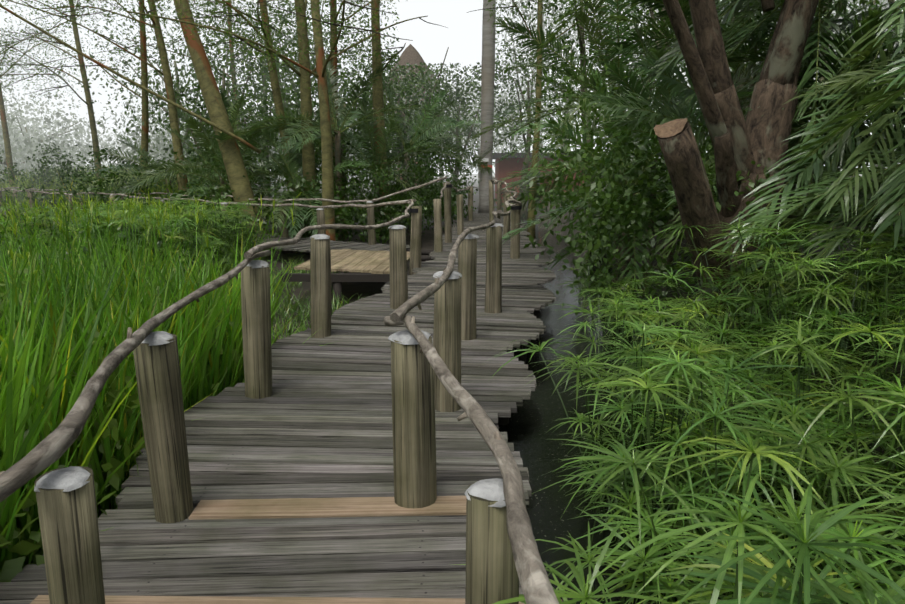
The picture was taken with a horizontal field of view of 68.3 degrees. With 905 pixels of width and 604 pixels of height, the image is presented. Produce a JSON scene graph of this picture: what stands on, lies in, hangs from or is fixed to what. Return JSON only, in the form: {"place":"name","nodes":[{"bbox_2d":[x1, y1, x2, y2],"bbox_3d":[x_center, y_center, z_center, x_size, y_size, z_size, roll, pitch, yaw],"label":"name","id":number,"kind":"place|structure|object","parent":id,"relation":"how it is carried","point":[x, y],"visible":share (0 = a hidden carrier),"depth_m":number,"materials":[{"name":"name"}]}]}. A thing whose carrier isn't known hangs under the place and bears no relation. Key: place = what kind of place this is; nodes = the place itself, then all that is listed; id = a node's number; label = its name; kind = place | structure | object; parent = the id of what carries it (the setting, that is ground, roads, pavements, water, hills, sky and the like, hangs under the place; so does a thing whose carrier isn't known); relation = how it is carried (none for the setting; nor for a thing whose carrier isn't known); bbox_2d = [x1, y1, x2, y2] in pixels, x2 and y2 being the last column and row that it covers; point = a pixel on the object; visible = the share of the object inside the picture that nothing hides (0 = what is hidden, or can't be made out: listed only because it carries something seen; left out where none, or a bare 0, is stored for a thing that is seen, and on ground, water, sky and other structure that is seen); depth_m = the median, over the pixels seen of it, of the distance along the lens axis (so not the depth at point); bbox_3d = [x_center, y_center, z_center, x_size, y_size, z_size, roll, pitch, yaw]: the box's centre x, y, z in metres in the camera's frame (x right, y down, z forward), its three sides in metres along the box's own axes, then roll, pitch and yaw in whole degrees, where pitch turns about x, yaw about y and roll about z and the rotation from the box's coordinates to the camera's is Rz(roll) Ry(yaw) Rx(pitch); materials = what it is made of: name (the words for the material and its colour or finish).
{"place":"outdoors","nodes":[
{"label":"outdoors","id":0,"kind":"place"},
{"bbox_2d":[0,163,278,242],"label":"shrubs","id":1,"kind":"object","parent":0,"point":[5,185],"depth_m":26.84,"materials":[{"name":"green plant"}]},
{"bbox_2d":[0,0,904,173],"label":"sky","id":2,"kind":"structure","parent":0,"point":[462,35],"materials":[{"name":"white"}]},
{"bbox_2d":[9,174,904,576],"bbox_3d":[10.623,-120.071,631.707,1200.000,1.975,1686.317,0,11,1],"label":"terrain","id":3,"kind":"structure","parent":0,"point":[353,292],"depth_m":10.89,"materials":[{"name":"green plant"}]},
{"bbox_2d":[0,191,333,581],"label":"tall grass","id":4,"kind":"structure","parent":3,"relation":"on","point":[66,324],"depth_m":4.13,"materials":[{"name":"green plant"}]},
{"bbox_2d":[0,183,367,342],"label":"sedge clump","id":5,"kind":"object","parent":3,"relation":"on","point":[218,229],"visible":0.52,"depth_m":9.78,"materials":[{"name":"green plant"}]},
{"bbox_2d":[0,180,521,603],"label":"wooden posts","id":6,"kind":"object","parent":3,"relation":"on","point":[67,507],"visible":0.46,"depth_m":3.09,"materials":[{"name":"wood"}]},
{"bbox_2d":[0,177,558,603],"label":"boardwalk handrails","id":7,"kind":"object","parent":6,"relation":"on","point":[62,437],"visible":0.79,"depth_m":2.00,"materials":[{"name":"grey"}]},
{"bbox_2d":[16,221,539,424],"bbox_3d":[-5.341,-2.061,21.591,20.184,1.056,41.599,-8,14,-36],"label":"boardwalk substructure","id":8,"kind":"object","parent":3,"relation":"on","point":[337,279],"depth_m":10.31,"materials":[{"name":"brown wood"}]},
{"bbox_2d":[0,211,555,603],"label":"boardwalk deck","id":9,"kind":"structure","parent":8,"relation":"on","point":[317,423],"depth_m":3.70,"materials":[{"name":"grey wood"}]},
{"bbox_2d":[30,496,561,603],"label":"wooden planks","id":10,"kind":"object","parent":8,"relation":"on","point":[306,507],"visible":0.59,"depth_m":3.15,"materials":[{"name":"brown wood"}]},
{"bbox_2d":[294,249,409,273],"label":"boardwalk platform","id":11,"kind":"structure","parent":8,"relation":"on","point":[366,261],"depth_m":11.47,"materials":[{"name":"brown wood"}]},
{"bbox_2d":[0,0,639,240],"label":"tree trunks","id":12,"kind":"object","parent":3,"relation":"on","point":[235,168],"depth_m":18.99,"materials":[{"name":"brown plant"}]},
{"bbox_2d":[58,0,397,40],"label":"tree foliage","id":13,"kind":"object","parent":12,"relation":"attached to","point":[164,12],"visible":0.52,"depth_m":20.99,"materials":[{"name":"green plant"}]},
{"bbox_2d":[87,0,364,21],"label":"canopy twigs","id":14,"kind":"object","parent":13,"relation":"attached to","point":[140,16],"visible":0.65,"depth_m":20.78,"materials":[{"name":"brown wood"}]},
{"bbox_2d":[0,0,904,259],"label":"trees","id":15,"kind":"object","parent":3,"relation":"on","point":[23,149],"visible":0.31,"depth_m":26.08,"materials":[{"name":"green plant"}]},
{"bbox_2d":[0,0,904,228],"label":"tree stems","id":16,"kind":"object","parent":3,"relation":"on","point":[582,51],"visible":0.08,"depth_m":29.25,"materials":[{"name":"plant"}]},
{"bbox_2d":[475,0,495,212],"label":"royal palm","id":17,"kind":"object","parent":3,"relation":"on","point":[487,75],"visible":0.83,"depth_m":26.17,"materials":[{"name":"white wood"}]},
{"bbox_2d":[383,44,609,262],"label":"building","id":18,"kind":"structure","parent":3,"relation":"on","point":[410,54],"depth_m":35.20,"materials":[{"name":"grey"}]},
{"bbox_2d":[88,0,904,389],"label":"shrubs","id":19,"kind":"object","parent":3,"relation":"on","point":[854,96],"depth_m":8.79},
{"bbox_2d":[452,215,904,603],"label":"umbrella sedge","id":20,"kind":"object","parent":3,"relation":"on","point":[789,531],"visible":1,"depth_m":3.13,"materials":[{"name":"green plant"}]},
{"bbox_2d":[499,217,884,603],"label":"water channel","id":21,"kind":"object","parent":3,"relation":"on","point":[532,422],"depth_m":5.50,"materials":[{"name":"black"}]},
{"bbox_2d":[564,191,886,213],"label":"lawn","id":22,"kind":"structure","parent":3,"relation":"on","point":[668,212],"depth_m":18.13,"materials":[{"name":"plant"}]},
{"bbox_2d":[654,0,818,344],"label":"tree trunk","id":23,"kind":"object","parent":3,"relation":"on","point":[739,142],"visible":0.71,"depth_m":6.53,"materials":[{"name":"brown plant"}]},
{"bbox_2d":[500,0,904,398],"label":"bush","id":24,"kind":"object","parent":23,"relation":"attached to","point":[618,220],"visible":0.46,"depth_m":7.95,"materials":[{"name":"green plant"}]}
]}

